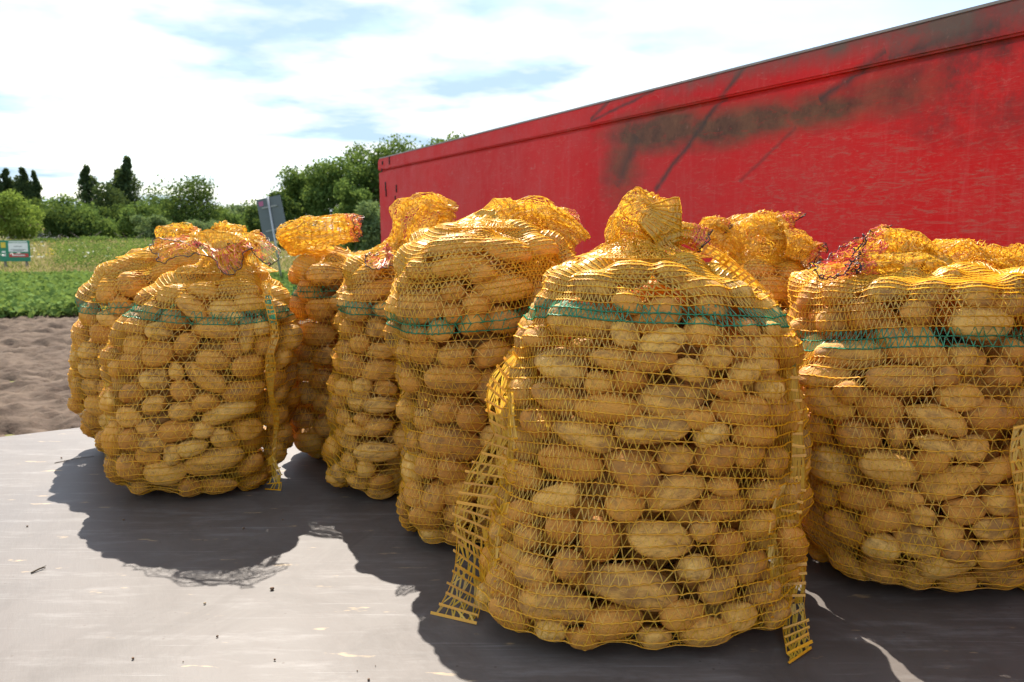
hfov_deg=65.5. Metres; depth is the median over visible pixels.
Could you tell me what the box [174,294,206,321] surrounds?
potato
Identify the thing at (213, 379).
potato
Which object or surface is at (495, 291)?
potato
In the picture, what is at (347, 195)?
broadleaf tree
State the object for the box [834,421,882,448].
potato
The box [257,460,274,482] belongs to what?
potato
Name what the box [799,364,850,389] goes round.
potato
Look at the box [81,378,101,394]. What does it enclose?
potato
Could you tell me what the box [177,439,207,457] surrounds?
potato
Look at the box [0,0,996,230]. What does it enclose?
sky
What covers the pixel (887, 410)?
potato
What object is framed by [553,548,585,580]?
potato
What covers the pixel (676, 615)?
potato
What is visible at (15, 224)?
willow tree
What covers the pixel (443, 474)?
potato
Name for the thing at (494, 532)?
potato
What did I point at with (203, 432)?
potato
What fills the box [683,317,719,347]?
potato
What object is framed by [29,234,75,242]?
bush
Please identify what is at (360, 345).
potato
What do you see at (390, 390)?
potato
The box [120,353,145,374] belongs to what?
potato
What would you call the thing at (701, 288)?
potato
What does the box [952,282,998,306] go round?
potato
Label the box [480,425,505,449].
potato
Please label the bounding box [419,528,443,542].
potato
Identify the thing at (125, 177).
poplar tree
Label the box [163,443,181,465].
potato
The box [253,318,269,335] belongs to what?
potato
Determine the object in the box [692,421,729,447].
potato
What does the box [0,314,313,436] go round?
soil
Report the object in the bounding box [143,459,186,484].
potato
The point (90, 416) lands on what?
potato
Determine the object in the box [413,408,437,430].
potato
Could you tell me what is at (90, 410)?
potato
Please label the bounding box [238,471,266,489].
potato
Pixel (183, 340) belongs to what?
potato
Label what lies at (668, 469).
potato
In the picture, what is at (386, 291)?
potato
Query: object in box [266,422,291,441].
potato
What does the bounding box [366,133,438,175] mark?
broadleaf tree
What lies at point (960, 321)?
potato
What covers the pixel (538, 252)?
potato
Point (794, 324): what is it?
potato
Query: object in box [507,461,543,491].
potato
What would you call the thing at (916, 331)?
potato
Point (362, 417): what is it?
potato
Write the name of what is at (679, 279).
potato
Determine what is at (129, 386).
potato
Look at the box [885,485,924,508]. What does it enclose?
potato
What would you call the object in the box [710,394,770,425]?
potato
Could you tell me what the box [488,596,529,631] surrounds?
potato
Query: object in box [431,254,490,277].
potato
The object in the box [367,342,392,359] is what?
potato
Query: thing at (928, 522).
potato
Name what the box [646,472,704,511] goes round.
potato
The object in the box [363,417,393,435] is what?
potato
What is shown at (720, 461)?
potato
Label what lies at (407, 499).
potato
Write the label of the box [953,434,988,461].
potato
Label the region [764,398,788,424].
potato
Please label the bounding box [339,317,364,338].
potato
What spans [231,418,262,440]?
potato
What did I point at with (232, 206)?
broadleaf tree
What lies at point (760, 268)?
potato
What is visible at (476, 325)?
potato
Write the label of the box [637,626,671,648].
potato
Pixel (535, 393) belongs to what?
potato
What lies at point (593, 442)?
potato
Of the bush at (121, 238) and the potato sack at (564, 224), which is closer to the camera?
the potato sack at (564, 224)
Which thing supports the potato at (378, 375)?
in the potato sack at (392, 245)
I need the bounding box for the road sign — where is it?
[256,195,285,275]
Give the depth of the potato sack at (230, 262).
1.65 m
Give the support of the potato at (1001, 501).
in the potato sack at (929, 258)
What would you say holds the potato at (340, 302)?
in the potato sack at (392, 245)
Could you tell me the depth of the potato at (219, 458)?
1.65 m
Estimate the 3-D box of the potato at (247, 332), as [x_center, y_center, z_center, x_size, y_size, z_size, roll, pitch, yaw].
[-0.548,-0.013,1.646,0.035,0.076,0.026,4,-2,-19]
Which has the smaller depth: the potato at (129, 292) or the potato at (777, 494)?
the potato at (777, 494)
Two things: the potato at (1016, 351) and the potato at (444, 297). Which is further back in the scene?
the potato at (444, 297)
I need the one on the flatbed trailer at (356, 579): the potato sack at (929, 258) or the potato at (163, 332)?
the potato sack at (929, 258)
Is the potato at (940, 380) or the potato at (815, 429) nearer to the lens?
the potato at (940, 380)
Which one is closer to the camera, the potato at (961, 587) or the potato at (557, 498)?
the potato at (557, 498)
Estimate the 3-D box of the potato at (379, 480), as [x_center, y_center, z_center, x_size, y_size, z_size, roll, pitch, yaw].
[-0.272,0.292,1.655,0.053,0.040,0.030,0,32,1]
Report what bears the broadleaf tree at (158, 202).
on the ground
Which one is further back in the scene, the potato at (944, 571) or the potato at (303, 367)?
the potato at (303, 367)
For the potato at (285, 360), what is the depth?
1.70 m
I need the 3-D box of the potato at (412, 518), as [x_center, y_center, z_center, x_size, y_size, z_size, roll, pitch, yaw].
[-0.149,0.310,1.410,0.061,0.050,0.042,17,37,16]
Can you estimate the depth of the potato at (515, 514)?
1.10 m
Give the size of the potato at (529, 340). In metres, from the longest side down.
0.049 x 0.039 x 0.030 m
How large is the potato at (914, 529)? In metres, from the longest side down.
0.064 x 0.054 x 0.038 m
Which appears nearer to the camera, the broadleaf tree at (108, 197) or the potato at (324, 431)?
the potato at (324, 431)
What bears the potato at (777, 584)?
in the potato sack at (662, 226)
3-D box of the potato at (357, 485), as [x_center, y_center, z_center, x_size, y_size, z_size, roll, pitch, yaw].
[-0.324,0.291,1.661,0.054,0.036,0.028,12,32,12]
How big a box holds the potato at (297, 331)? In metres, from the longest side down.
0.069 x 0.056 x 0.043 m
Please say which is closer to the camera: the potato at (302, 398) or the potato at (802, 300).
the potato at (802, 300)
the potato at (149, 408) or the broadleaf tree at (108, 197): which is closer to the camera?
the potato at (149, 408)
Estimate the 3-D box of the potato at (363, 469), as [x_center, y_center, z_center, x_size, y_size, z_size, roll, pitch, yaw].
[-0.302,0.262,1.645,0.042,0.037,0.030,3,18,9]
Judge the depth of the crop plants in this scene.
15.56 m
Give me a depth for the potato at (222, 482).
1.68 m
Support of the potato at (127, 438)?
in the potato sack at (230, 262)
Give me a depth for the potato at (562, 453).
1.06 m
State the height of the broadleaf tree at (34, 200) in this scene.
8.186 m
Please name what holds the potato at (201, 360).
in the potato sack at (230, 262)
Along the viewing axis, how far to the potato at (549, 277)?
1.11 m
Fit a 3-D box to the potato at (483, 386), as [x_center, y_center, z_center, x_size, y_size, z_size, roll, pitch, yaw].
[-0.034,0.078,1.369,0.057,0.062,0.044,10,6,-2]
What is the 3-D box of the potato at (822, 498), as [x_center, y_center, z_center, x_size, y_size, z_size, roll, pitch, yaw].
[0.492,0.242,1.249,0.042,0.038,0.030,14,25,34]
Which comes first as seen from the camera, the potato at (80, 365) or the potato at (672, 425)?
the potato at (672, 425)
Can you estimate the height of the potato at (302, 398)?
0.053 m
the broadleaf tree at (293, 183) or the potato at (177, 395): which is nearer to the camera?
the potato at (177, 395)
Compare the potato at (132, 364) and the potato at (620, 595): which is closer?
the potato at (620, 595)
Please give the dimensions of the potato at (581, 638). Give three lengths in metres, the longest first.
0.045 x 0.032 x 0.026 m
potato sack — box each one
[67,222,213,452]
[94,220,302,496]
[276,213,366,458]
[321,192,458,499]
[383,195,590,545]
[430,187,813,663]
[697,209,828,313]
[785,224,1023,591]
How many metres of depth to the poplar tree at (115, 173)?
200.25 m
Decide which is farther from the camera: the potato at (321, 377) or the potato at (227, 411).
the potato at (321, 377)
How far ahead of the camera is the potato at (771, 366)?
1.03 m
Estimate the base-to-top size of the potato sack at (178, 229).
0.587 m
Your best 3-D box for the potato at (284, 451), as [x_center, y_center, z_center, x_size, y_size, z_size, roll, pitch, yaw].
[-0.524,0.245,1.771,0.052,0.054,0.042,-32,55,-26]
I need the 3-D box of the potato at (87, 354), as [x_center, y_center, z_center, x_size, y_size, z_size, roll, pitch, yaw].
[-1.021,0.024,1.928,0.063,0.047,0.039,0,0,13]
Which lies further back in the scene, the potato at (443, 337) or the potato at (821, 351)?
the potato at (443, 337)
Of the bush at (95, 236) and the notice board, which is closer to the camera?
the notice board
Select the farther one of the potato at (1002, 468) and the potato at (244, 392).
the potato at (244, 392)
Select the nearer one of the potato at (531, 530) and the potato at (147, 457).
the potato at (531, 530)
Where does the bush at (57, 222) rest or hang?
on the ground
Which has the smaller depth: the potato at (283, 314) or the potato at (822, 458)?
the potato at (822, 458)
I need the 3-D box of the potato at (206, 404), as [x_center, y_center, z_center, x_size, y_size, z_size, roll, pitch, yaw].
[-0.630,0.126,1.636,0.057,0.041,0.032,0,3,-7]
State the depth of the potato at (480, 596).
1.12 m
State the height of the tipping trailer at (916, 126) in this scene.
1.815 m
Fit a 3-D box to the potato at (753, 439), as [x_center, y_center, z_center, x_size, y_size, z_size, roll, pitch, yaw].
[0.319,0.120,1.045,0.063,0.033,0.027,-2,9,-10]
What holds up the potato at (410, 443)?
in the potato sack at (564, 224)
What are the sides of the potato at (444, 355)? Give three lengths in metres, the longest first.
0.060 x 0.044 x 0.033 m
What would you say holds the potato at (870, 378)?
in the potato sack at (929, 258)
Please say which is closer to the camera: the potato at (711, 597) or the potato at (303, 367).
the potato at (711, 597)
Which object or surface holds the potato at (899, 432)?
in the potato sack at (929, 258)
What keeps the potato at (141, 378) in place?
in the potato sack at (230, 262)
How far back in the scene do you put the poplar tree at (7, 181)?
207.75 m
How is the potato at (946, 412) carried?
in the potato sack at (929, 258)
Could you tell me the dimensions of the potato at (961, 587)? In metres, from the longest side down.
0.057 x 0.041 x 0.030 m
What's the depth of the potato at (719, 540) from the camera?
1.05 m
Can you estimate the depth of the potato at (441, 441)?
1.37 m
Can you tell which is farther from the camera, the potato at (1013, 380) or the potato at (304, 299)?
the potato at (304, 299)
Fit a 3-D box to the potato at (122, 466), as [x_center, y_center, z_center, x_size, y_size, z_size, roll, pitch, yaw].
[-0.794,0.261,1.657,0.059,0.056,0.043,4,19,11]
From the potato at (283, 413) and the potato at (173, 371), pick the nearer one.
the potato at (173, 371)
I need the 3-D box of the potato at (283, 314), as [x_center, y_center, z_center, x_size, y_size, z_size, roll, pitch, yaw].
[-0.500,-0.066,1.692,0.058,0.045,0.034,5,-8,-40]
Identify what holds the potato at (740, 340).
in the potato sack at (662, 226)
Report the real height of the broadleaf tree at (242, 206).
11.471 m
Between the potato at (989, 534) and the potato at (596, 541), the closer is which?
the potato at (596, 541)
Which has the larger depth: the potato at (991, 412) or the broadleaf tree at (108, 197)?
the broadleaf tree at (108, 197)
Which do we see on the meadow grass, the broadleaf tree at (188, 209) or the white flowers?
the white flowers
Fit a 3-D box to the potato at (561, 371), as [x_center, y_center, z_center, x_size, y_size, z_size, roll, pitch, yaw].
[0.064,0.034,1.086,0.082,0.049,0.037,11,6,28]
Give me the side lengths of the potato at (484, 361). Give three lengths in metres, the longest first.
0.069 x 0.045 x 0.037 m
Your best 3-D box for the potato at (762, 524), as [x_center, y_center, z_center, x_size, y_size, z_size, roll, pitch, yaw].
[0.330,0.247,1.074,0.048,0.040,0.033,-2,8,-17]
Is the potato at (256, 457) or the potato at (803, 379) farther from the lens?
the potato at (256, 457)
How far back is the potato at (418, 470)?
1.38 m
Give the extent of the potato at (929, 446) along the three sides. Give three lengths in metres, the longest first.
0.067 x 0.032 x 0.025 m
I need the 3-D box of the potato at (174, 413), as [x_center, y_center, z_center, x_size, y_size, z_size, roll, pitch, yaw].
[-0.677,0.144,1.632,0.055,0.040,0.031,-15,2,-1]
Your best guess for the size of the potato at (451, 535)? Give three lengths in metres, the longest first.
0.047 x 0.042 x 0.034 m
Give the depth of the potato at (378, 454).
1.63 m
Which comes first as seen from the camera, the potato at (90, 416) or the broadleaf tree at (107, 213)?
the potato at (90, 416)
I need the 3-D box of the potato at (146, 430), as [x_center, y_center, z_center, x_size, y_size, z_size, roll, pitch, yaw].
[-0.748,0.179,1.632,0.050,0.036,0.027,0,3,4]
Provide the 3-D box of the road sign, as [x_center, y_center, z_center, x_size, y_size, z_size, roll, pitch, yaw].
[-6.242,-2.607,20.823,0.819,2.393,0.092,0,8,0]
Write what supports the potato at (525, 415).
in the potato sack at (662, 226)
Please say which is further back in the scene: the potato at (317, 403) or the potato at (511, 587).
the potato at (317, 403)
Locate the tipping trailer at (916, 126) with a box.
[378,0,1023,337]
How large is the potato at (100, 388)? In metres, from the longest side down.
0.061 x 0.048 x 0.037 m
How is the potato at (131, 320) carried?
in the potato sack at (230, 262)
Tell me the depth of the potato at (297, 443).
1.92 m
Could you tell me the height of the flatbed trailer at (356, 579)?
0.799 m
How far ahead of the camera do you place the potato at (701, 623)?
1.05 m
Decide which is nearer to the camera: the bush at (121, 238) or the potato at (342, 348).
the potato at (342, 348)
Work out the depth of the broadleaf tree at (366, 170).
61.89 m
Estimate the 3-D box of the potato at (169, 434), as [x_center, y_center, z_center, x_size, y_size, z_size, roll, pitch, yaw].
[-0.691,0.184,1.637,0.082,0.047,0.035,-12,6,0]
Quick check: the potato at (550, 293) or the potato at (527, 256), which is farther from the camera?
the potato at (527, 256)
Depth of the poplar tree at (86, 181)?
195.29 m
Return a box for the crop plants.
[0,269,296,317]
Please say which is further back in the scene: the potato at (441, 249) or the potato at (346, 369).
the potato at (346, 369)
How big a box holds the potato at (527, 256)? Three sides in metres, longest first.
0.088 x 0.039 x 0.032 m
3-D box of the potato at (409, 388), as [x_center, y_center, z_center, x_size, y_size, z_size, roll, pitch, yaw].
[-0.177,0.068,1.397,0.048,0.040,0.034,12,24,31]
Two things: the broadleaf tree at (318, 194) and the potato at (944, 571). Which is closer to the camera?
the potato at (944, 571)
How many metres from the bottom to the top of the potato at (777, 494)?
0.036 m
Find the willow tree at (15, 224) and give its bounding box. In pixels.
[0,189,45,239]
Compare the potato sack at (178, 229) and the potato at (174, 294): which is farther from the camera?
the potato sack at (178, 229)
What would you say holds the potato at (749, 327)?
in the potato sack at (662, 226)
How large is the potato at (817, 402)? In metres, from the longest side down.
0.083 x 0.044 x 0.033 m
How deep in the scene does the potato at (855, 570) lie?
1.25 m
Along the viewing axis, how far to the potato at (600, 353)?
1.04 m
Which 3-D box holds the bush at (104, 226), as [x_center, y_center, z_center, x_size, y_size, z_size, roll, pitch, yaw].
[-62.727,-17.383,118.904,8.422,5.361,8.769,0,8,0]
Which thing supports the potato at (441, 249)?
in the potato sack at (564, 224)
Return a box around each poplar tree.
[0,167,16,198]
[0,176,8,235]
[12,166,39,206]
[30,170,44,203]
[72,164,104,211]
[100,155,144,207]
[104,168,135,207]
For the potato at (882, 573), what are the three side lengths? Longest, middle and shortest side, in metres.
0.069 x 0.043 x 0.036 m
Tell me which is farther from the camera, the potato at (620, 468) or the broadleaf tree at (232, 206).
the broadleaf tree at (232, 206)
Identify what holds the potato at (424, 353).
in the potato sack at (564, 224)
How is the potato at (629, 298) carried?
in the potato sack at (662, 226)
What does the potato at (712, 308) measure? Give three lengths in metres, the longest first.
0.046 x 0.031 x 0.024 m
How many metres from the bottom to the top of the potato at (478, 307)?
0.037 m
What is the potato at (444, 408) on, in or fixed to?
in the potato sack at (564, 224)
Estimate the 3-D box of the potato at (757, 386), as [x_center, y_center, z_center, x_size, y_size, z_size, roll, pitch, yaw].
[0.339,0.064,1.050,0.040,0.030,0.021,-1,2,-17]
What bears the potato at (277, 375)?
in the potato sack at (230, 262)
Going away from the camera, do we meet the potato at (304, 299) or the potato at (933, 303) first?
the potato at (933, 303)
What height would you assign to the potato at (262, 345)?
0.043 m
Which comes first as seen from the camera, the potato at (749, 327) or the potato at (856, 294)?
the potato at (749, 327)
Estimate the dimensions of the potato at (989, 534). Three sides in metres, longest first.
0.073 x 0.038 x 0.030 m
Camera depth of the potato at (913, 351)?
1.18 m
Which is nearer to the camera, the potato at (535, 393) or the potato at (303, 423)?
the potato at (535, 393)
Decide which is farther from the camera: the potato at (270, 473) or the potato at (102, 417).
the potato at (102, 417)
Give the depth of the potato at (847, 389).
1.18 m
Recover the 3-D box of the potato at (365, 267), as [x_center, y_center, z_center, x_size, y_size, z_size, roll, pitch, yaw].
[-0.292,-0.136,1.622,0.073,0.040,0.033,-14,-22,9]
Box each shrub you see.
[114,207,144,237]
[128,214,171,238]
[183,218,229,230]
[209,206,250,236]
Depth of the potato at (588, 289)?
1.07 m
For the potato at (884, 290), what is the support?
in the potato sack at (929, 258)
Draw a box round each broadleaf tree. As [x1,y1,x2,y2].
[21,197,48,216]
[36,192,99,213]
[90,181,129,236]
[96,203,132,237]
[115,201,173,237]
[138,193,185,236]
[139,174,226,236]
[204,203,249,221]
[223,198,256,231]
[263,162,329,243]
[297,155,366,246]
[332,177,379,251]
[335,141,391,209]
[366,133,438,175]
[427,131,464,144]
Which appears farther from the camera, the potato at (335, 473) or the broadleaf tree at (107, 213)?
the broadleaf tree at (107, 213)
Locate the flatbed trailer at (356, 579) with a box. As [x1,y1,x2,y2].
[0,425,1023,681]
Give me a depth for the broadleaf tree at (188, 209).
108.82 m
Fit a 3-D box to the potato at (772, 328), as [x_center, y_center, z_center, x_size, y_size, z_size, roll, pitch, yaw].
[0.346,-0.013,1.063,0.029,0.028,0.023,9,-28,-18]
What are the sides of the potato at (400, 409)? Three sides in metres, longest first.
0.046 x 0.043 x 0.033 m
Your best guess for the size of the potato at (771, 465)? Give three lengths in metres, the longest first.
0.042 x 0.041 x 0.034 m
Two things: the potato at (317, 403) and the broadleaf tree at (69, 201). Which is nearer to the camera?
the potato at (317, 403)
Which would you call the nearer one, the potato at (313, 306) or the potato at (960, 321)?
the potato at (960, 321)
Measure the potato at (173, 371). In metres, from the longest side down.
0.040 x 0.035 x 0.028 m
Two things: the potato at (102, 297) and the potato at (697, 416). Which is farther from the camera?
the potato at (102, 297)
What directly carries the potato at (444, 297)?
in the potato sack at (564, 224)
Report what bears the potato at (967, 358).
in the potato sack at (929, 258)
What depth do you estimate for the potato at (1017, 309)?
1.17 m
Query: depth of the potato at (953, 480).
1.16 m
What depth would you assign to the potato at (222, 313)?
1.63 m
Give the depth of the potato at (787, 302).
1.60 m
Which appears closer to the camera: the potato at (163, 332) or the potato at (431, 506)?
the potato at (431, 506)
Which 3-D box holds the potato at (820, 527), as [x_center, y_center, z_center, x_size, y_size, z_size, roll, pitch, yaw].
[0.513,0.307,1.290,0.052,0.099,0.071,-37,-1,-25]
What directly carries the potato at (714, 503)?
in the potato sack at (662, 226)
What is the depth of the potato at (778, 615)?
1.08 m
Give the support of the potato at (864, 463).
in the potato sack at (929, 258)
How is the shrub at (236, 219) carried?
on the ground
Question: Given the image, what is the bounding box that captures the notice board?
[0,240,30,266]
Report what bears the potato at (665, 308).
in the potato sack at (662, 226)
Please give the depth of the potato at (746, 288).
1.07 m
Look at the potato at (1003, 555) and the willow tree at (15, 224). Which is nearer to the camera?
the potato at (1003, 555)
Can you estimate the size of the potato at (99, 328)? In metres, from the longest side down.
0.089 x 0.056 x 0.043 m
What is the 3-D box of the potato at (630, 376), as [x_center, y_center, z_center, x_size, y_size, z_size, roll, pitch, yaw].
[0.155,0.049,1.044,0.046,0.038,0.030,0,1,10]
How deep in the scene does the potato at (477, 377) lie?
1.35 m
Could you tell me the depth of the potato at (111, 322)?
1.90 m
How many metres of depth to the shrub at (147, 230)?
93.01 m
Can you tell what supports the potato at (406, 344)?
in the potato sack at (564, 224)
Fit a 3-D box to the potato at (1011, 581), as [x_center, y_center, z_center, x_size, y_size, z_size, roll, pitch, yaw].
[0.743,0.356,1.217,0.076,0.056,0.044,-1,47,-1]
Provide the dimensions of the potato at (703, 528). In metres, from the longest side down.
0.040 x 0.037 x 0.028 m
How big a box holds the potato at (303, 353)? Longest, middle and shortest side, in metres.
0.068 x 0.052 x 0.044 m
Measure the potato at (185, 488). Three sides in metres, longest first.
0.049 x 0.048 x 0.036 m
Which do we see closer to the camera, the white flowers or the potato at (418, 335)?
the potato at (418, 335)
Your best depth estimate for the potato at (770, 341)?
1.04 m
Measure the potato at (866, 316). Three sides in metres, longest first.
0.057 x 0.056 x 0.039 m
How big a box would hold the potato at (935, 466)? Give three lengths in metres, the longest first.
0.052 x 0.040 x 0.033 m
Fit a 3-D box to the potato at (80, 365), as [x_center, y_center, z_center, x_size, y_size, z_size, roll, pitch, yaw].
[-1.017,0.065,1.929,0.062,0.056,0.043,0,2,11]
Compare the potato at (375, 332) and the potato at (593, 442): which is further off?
the potato at (375, 332)
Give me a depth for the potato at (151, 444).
1.62 m
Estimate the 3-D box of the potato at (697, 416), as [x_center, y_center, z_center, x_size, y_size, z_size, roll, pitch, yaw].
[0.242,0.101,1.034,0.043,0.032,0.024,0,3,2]
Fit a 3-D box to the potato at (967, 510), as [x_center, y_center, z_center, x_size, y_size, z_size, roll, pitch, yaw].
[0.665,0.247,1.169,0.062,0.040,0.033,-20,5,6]
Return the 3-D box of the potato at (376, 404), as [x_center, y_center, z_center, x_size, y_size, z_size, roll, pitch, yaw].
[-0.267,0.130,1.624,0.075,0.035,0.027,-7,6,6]
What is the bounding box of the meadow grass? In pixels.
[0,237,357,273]
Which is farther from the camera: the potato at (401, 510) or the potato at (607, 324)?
the potato at (401, 510)
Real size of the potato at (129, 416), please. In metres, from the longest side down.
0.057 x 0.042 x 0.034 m
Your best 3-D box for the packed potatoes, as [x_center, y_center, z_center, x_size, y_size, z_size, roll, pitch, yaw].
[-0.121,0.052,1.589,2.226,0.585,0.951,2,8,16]
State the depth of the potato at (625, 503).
1.04 m
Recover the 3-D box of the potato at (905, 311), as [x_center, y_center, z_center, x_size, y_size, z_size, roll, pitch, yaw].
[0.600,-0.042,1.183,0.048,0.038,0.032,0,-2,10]
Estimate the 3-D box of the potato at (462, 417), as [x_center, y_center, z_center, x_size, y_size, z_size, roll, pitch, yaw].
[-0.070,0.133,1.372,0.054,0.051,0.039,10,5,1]
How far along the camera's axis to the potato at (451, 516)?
1.38 m
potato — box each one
[77,342,98,359]
[78,359,100,377]
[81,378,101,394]
[83,411,100,429]
[84,394,103,415]
[89,322,110,343]
[96,277,120,304]
[96,309,118,327]
[97,344,106,355]
[97,381,111,393]
[98,413,109,427]
[108,295,133,316]
[116,272,148,296]
[116,406,143,427]
[116,454,145,479]
[118,427,142,450]
[119,383,147,402]
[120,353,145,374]
[123,335,147,352]
[124,318,148,335]
[135,449,160,464]
[136,420,158,436]
[138,436,166,452]
[139,301,162,322]
[139,367,169,391]
[141,341,174,366]
[142,394,166,414]
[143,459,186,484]
[145,322,173,340]
[156,285,182,306]
[157,420,194,442]
[161,309,189,328]
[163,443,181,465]
[168,361,183,380]
[168,402,196,421]
[170,380,196,400]
[173,332,200,354]
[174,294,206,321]
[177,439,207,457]
[178,477,201,496]
[184,447,244,474]
[185,361,226,392]
[187,282,219,298]
[191,316,238,339]
[191,393,219,411]
[192,421,213,438]
[196,349,231,370]
[201,399,255,425]
[201,477,237,493]
[207,299,245,323]
[210,428,239,447]
[218,278,259,297]
[221,379,264,401]
[222,340,241,357]
[231,353,264,378]
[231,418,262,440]
[235,294,264,313]
[236,453,263,475]
[238,317,254,352]
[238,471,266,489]
[252,336,277,355]
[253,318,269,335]
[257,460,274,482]
[260,404,287,426]
[261,367,285,389]
[263,299,288,320]
[264,382,288,403]
[264,443,286,463]
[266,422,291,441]
[270,347,291,368]
[273,324,302,349]
[292,409,316,428]
[294,341,317,360]
[294,427,323,452]
[296,360,314,379]
[297,280,321,301]
[297,382,319,403]
[301,322,335,345]
[306,264,342,284]
[306,299,334,320]
[309,369,330,388]
[312,394,328,411]
[313,347,332,365]
[313,415,335,437]
[331,393,347,407]
[331,462,349,481]
[334,378,353,396]
[336,340,355,357]
[336,407,350,425]
[337,291,352,309]
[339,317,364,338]
[339,353,365,378]
[340,432,358,451]
[341,451,356,471]
[344,422,362,435]
[345,301,371,321]
[346,472,368,489]
[347,392,371,410]
[350,333,370,353]
[352,262,384,284]
[352,279,393,300]
[352,377,372,394]
[353,412,370,426]
[353,441,399,461]
[357,461,375,476]
[362,359,396,380]
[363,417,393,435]
[364,396,397,413]
[365,317,386,338]
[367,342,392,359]
[367,487,393,498]
[368,473,393,489]
[372,300,387,318]
[373,380,396,395]
[395,289,447,324]
[396,339,412,362]
[396,398,418,420]
[397,273,417,295]
[397,492,410,518]
[399,368,422,391]
[403,480,427,507]
[405,429,421,451]
[406,260,432,280]
[406,326,429,343]
[409,505,443,528]
[410,339,439,363]
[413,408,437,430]
[415,452,439,478]
[419,424,484,460]
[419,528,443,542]
[422,234,483,260]
[422,480,445,512]
[424,364,481,393]
[427,320,454,340]
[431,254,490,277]
[431,393,461,423]
[437,342,471,367]
[437,458,472,484]
[439,282,465,302]
[442,303,464,323]
[443,504,471,525]
[443,526,467,544]
[445,480,478,504]
[456,403,486,432]
[458,312,487,335]
[461,292,491,313]
[468,264,498,282]
[473,272,532,301]
[473,339,510,368]
[476,368,505,403]
[476,582,492,609]
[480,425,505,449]
[483,239,531,261]
[486,562,521,597]
[487,306,520,333]
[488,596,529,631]
[489,515,514,542]
[502,499,540,527]
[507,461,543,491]
[509,376,535,406]
[513,522,541,550]
[513,554,553,588]
[517,584,591,624]
[520,407,553,438]
[522,325,552,348]
[524,236,558,260]
[531,382,579,415]
[532,483,579,514]
[534,290,563,309]
[534,348,587,385]
[534,621,567,641]
[538,445,603,480]
[542,266,562,281]
[544,266,578,291]
[545,513,578,542]
[547,302,619,338]
[552,418,615,453]
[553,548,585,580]
[566,627,598,649]
[571,272,616,301]
[573,393,642,421]
[579,516,619,561]
[584,371,613,393]
[584,604,643,640]
[585,563,677,611]
[588,345,631,369]
[602,447,661,496]
[604,486,644,521]
[607,261,652,287]
[610,320,639,347]
[611,289,642,315]
[614,364,647,391]
[615,414,690,443]
[626,519,694,557]
[631,350,677,371]
[632,297,681,335]
[637,327,686,353]
[637,384,703,415]
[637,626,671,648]
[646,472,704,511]
[655,262,690,287]
[657,444,693,473]
[659,599,704,630]
[671,358,709,382]
[677,553,711,580]
[678,616,732,646]
[679,277,730,302]
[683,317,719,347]
[683,406,714,429]
[689,515,718,542]
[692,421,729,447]
[693,441,737,472]
[694,295,726,319]
[697,492,744,520]
[697,567,736,604]
[699,346,732,370]
[705,476,738,496]
[710,380,744,399]
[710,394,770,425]
[710,527,744,560]
[720,601,757,631]
[723,281,754,305]
[725,337,753,356]
[727,362,758,384]
[728,548,767,583]
[731,422,776,445]
[732,318,760,339]
[735,443,764,467]
[740,510,775,538]
[743,351,778,375]
[744,259,774,277]
[745,578,780,607]
[746,480,780,505]
[749,334,780,356]
[753,378,784,400]
[756,276,787,301]
[759,445,788,475]
[759,597,790,629]
[761,321,780,339]
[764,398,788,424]
[782,293,789,307]
[790,317,817,337]
[797,277,824,311]
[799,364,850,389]
[802,388,855,419]
[802,503,854,551]
[803,412,833,443]
[810,444,861,486]
[813,484,838,506]
[814,340,884,368]
[815,307,848,336]
[821,280,859,307]
[824,509,867,546]
[829,547,865,579]
[832,380,862,404]
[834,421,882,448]
[838,484,887,510]
[845,298,884,333]
[854,390,904,422]
[858,450,918,485]
[859,505,909,533]
[860,556,901,584]
[861,533,900,562]
[864,278,908,302]
[865,365,933,395]
[874,321,920,364]
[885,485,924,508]
[887,422,909,447]
[892,524,939,558]
[899,300,932,324]
[901,322,949,371]
[901,559,935,589]
[905,403,967,436]
[906,505,935,526]
[909,281,949,306]
[911,434,956,457]
[911,451,949,474]
[915,554,976,578]
[917,464,980,501]
[932,518,964,546]
[933,383,984,411]
[934,366,959,388]
[936,573,976,590]
[939,538,977,563]
[942,497,986,524]
[947,307,1013,340]
[947,343,986,374]
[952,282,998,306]
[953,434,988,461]
[961,398,1018,430]
[971,561,1023,588]
[972,515,1018,541]
[975,538,1023,569]
[979,455,1020,483]
[981,486,1019,515]
[982,357,1022,387]
[992,293,1023,317]
[998,338,1023,362]
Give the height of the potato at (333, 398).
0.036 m
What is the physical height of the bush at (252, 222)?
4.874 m
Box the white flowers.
[0,241,288,257]
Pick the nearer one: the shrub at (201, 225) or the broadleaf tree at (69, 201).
the shrub at (201, 225)
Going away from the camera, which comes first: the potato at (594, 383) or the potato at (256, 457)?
the potato at (594, 383)
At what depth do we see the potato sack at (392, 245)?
1.64 m
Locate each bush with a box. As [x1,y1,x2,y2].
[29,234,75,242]
[34,203,99,238]
[62,206,121,238]
[63,231,113,241]
[111,232,150,241]
[241,202,262,240]
[268,190,308,248]
[348,200,380,252]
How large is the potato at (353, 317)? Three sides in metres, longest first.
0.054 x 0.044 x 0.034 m
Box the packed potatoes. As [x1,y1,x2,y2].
[68,220,1023,627]
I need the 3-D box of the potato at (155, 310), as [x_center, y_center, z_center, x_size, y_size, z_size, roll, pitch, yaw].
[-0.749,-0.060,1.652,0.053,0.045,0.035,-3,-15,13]
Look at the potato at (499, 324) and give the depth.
1.34 m

